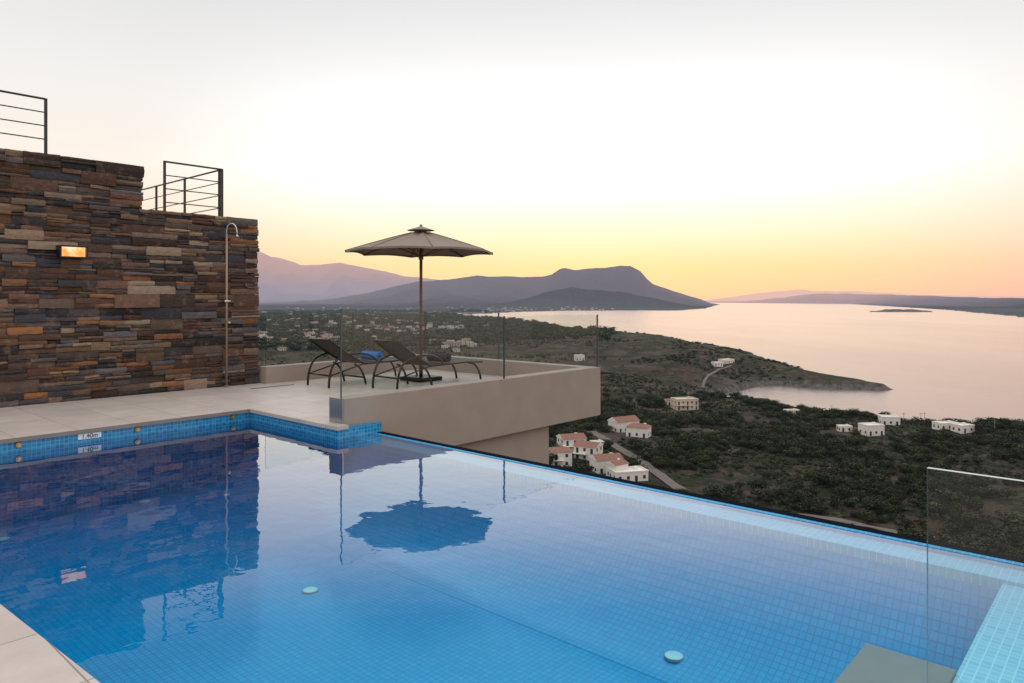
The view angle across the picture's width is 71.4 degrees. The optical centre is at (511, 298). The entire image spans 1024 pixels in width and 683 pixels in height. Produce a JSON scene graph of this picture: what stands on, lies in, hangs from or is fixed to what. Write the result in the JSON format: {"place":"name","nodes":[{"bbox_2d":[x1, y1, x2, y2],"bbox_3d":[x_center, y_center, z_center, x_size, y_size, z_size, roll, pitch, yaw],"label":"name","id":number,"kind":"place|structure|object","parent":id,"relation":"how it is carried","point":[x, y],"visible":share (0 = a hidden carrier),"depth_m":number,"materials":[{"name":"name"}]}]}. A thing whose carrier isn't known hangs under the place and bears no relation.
{"place":"outdoors","nodes":[
{"label":"outdoors","id":0,"kind":"place"},
{"bbox_2d":[0,0,1023,298],"label":"sky","id":1,"kind":"structure","parent":0,"point":[708,149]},
{"bbox_2d":[587,431,685,488],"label":"dirt road","id":2,"kind":"structure","parent":0,"point":[667,480],"depth_m":274.02,"materials":[{"name":"grey soil"}]},
{"bbox_2d":[255,251,1023,556],"bbox_3d":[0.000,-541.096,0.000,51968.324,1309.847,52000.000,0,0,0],"label":"terrain","id":3,"kind":"structure","parent":0,"point":[283,284],"depth_m":881.90,"materials":[{"name":"green plant"}]},
{"bbox_2d":[258,306,613,351],"bbox_3d":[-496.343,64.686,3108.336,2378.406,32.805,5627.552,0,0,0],"label":"distant village","id":4,"kind":"object","parent":3,"relation":"on","point":[467,342],"visible":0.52,"depth_m":1446.71,"materials":[{"name":"grey"}]},
{"bbox_2d":[574,354,584,360],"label":"white house","id":5,"kind":"structure","parent":3,"relation":"on","point":[579,357],"depth_m":710.82,"materials":[{"name":"ceramic"}]},
{"bbox_2d":[711,361,722,366],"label":"white house","id":6,"kind":"structure","parent":3,"relation":"on","point":[718,364],"depth_m":693.22,"materials":[{"name":"paint"}]},
{"bbox_2d":[718,358,733,363],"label":"white house","id":7,"kind":"structure","parent":3,"relation":"on","point":[726,360],"depth_m":707.09,"materials":[{"name":"ceramic"}]},
{"bbox_2d":[549,387,1023,557],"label":"olive grove","id":8,"kind":"object","parent":3,"relation":"on","point":[782,435],"visible":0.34,"depth_m":285.67,"materials":[{"name":"green plant"}]},
{"bbox_2d":[549,445,572,466],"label":"white house","id":9,"kind":"structure","parent":8,"relation":"on","point":[564,453],"depth_m":265.71,"materials":[{"name":"paint"}]},
{"bbox_2d":[556,433,586,452],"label":"white house","id":10,"kind":"structure","parent":8,"relation":"on","point":[569,440],"depth_m":294.52,"materials":[{"name":"paint"}]},
{"bbox_2d":[572,440,602,460],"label":"white house","id":11,"kind":"structure","parent":8,"relation":"on","point":[584,450],"depth_m":277.77,"materials":[{"name":"paint"}]},
{"bbox_2d":[588,453,623,473],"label":"white house","id":12,"kind":"structure","parent":8,"relation":"on","point":[598,462],"depth_m":258.10,"materials":[{"name":"paint"}]},
{"bbox_2d":[606,458,629,475],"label":"white house","id":13,"kind":"structure","parent":8,"relation":"on","point":[618,464],"depth_m":251.10,"materials":[{"name":"paint"}]},
{"bbox_2d":[608,415,640,431],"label":"white house","id":14,"kind":"structure","parent":8,"relation":"on","point":[619,423],"depth_m":344.95,"materials":[{"name":"paint"}]},
{"bbox_2d":[608,466,648,481],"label":"white house","id":15,"kind":"structure","parent":8,"relation":"on","point":[635,473],"depth_m":247.36,"materials":[{"name":"paint"}]},
{"bbox_2d":[626,423,651,437],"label":"white house","id":16,"kind":"structure","parent":8,"relation":"on","point":[642,430],"depth_m":328.35,"materials":[{"name":"paint"}]},
{"bbox_2d":[664,398,670,404],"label":"white house","id":17,"kind":"structure","parent":8,"relation":"on","point":[668,401],"depth_m":442.89,"materials":[{"name":"paint"}]},
{"bbox_2d":[670,396,697,409],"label":"beige house","id":18,"kind":"structure","parent":8,"relation":"on","point":[685,403],"depth_m":428.47,"materials":[{"name":"paint"}]},
{"bbox_2d":[783,408,798,413],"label":"white house","id":19,"kind":"structure","parent":8,"relation":"on","point":[794,410],"depth_m":416.72,"materials":[{"name":"paint"}]},
{"bbox_2d":[836,424,852,431],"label":"white house","id":20,"kind":"structure","parent":8,"relation":"on","point":[843,428],"depth_m":350.00,"materials":[{"name":"paint"}]},
{"bbox_2d":[858,422,884,436],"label":"white house","id":21,"kind":"structure","parent":8,"relation":"on","point":[868,429],"depth_m":340.56,"materials":[{"name":"paint"}]},
{"bbox_2d":[877,414,900,424],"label":"white house","id":22,"kind":"structure","parent":8,"relation":"on","point":[892,419],"depth_m":373.00,"materials":[{"name":"paint"}]},
{"bbox_2d":[932,420,958,429],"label":"white house","id":23,"kind":"structure","parent":8,"relation":"on","point":[937,425],"depth_m":348.01,"materials":[{"name":"paint"}]},
{"bbox_2d":[950,422,974,433],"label":"white house","id":24,"kind":"structure","parent":8,"relation":"on","point":[962,427],"depth_m":339.73,"materials":[{"name":"paint"}]},
{"bbox_3d":[-12.136,2.250,9.040,5.850,8.500,15.350,0,0,42],"label":"villa building","id":25,"kind":"object","parent":3,"relation":"on","visible":0},
{"bbox_2d":[0,186,254,405],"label":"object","id":26,"kind":"object","parent":25,"relation":"attached to","point":[117,294],"visible":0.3,"depth_m":11.17,"materials":[{"name":"grey"}]},
{"bbox_2d":[143,161,222,215],"bbox_3d":[-6.620,-1.778,13.136,3.436,0.956,1.008,0,0,42],"label":"steel railing","id":27,"kind":"object","parent":25,"relation":"on","point":[220,191],"visible":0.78,"depth_m":12.41,"materials":[{"name":"grey metal"}]},
{"bbox_3d":[-3.551,4.025,2.629,14.800,4.950,11.200,0,0,42],"label":"terrace foundation","id":28,"kind":"object","parent":3,"relation":"on","visible":0},
{"bbox_2d":[0,369,502,682],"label":"terrace deck","id":29,"kind":"structure","parent":28,"relation":"on","point":[28,654],"depth_m":9.40,"materials":[{"name":"ceramic"}]},
{"bbox_2d":[0,148,259,407],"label":"stone wall","id":30,"kind":"structure","parent":29,"relation":"on","point":[42,195],"depth_m":10.85,"materials":[{"name":"brown stone"}]},
{"bbox_2d":[0,90,47,153],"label":"steel railing","id":31,"kind":"object","parent":30,"relation":"on","point":[45,125],"visible":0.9,"depth_m":10.30,"materials":[{"name":"grey metal"}]},
{"bbox_2d":[55,245,87,258],"bbox_3d":[-6.408,-0.680,10.380,0.220,0.180,0.360,0,0,42],"label":"wall lamp","id":32,"kind":"object","parent":30,"relation":"attached to","point":[72,251],"visible":1,"depth_m":10.32,"materials":[{"name":"orange metal"}]},
{"bbox_2d":[223,223,238,386],"bbox_3d":[-4.782,0.105,12.056,0.378,2.770,0.106,0,0,27],"label":"outdoor shower","id":33,"kind":"object","parent":30,"relation":"attached to","point":[226,300],"visible":1,"depth_m":12.09,"materials":[{"name":"silver metal"}]},
{"bbox_2d":[250,384,293,388],"bbox_3d":[-4.079,1.498,12.153,0.060,0.003,0.800,0,0,42],"label":"floor drain","id":34,"kind":"object","parent":29,"relation":"on","point":[271,386],"visible":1,"depth_m":12.15,"materials":[{"name":"grey metal"}]},
{"bbox_2d":[307,338,417,387],"bbox_3d":[-2.659,1.094,12.934,0.680,0.822,2.015,0,0,42],"label":"sun lounger","id":35,"kind":"object","parent":29,"relation":"on","point":[330,347],"visible":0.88,"depth_m":12.53,"materials":[{"name":"grey"}]},
{"bbox_2d":[345,224,492,381],"bbox_3d":[-1.678,0.063,13.148,2.537,2.872,2.537,0,0,7],"label":"patio umbrella","id":36,"kind":"object","parent":29,"relation":"on","point":[420,241],"visible":0.98,"depth_m":13.07,"materials":[{"name":"beige fabric"}]},
{"bbox_2d":[372,339,482,388],"bbox_3d":[-1.445,1.094,12.522,0.680,0.822,2.015,0,0,42],"label":"sun lounger","id":37,"kind":"object","parent":29,"relation":"on","point":[399,351],"visible":0.98,"depth_m":12.14,"materials":[{"name":"grey"}]},
{"bbox_2d":[259,354,599,463],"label":"terrace parapet","id":38,"kind":"structure","parent":29,"relation":"on","point":[519,409],"depth_m":10.85,"materials":[{"name":"beige paint"}]},
{"bbox_2d":[265,309,597,398],"bbox_3d":[-1.973,0.710,12.095,4.576,1.180,5.377,0,0,42],"label":"glass balustrade","id":39,"kind":"object","parent":38,"relation":"on","point":[425,342],"visible":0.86,"depth_m":12.58,"materials":[{"name":"teal"}]},
{"bbox_2d":[927,467,1023,682],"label":"pool glass screen","id":40,"kind":"object","parent":29,"relation":"on","point":[927,538],"visible":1,"depth_m":1.41,"materials":[{"name":"teal"}]},
{"bbox_2d":[0,412,1023,682],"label":"infinity pool","id":41,"kind":"structure","parent":28,"relation":"on","point":[618,580],"depth_m":5.43,"materials":[{"name":"blue tile"}]},
{"bbox_2d":[0,537,10,541],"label":"pool light","id":42,"kind":"object","parent":41,"relation":"on","point":[3,539],"visible":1,"depth_m":7.22,"materials":[{"name":"white plastic"}]},
{"bbox_2d":[14,442,21,447],"bbox_3d":[-5.341,1.585,7.722,0.045,0.072,0.072,0,0,42],"label":"pool return jet","id":43,"kind":"object","parent":41,"relation":"attached to","point":[18,445],"visible":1,"depth_m":7.71,"materials":[{"name":"beige metal"}]},
{"bbox_2d":[78,431,100,439],"bbox_3d":[-4.882,1.583,8.245,0.018,0.063,0.240,0,0,42],"label":"depth marker","id":44,"kind":"object","parent":41,"relation":"attached to","point":[89,435],"visible":1,"depth_m":8.24,"materials":[{"name":"white tile"}]},
{"bbox_2d":[134,427,140,432],"bbox_3d":[-4.531,1.585,8.631,0.045,0.072,0.072,0,0,42],"label":"pool return jet","id":45,"kind":"object","parent":41,"relation":"attached to","point":[137,429],"visible":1,"depth_m":8.62,"materials":[{"name":"beige metal"}]},
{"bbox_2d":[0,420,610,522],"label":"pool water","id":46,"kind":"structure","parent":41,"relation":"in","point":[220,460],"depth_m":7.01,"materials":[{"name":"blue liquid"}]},
{"bbox_2d":[302,586,318,594],"bbox_3d":[-1.690,2.439,5.972,0.136,0.024,0.136,0,0,42],"label":"pool light","id":47,"kind":"object","parent":41,"relation":"on","point":[310,590],"visible":1,"depth_m":5.94,"materials":[{"name":"white plastic"}]},
{"bbox_2d":[664,651,683,662],"bbox_3d":[1.093,2.409,4.812,0.136,0.024,0.136,0,0,42],"label":"pool light","id":48,"kind":"object","parent":41,"relation":"on","point":[674,656],"visible":1,"depth_m":4.78,"materials":[{"name":"white plastic"}]},
{"bbox_2d":[701,365,731,386],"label":"dirt road","id":49,"kind":"structure","parent":0,"point":[706,377],"depth_m":648.36,"materials":[{"name":"grey soil"}]},
{"bbox_2d":[457,299,1023,421],"bbox_3d":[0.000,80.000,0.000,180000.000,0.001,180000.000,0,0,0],"label":"sea","id":50,"kind":"structure","parent":0,"point":[937,364],"depth_m":1219.69,"materials":[{"name":"liquid"}]},
{"bbox_2d":[797,513,936,539],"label":"dirt road","id":51,"kind":"structure","parent":0,"point":[854,522],"depth_m":208.81,"materials":[{"name":"grey soil"}]}
]}

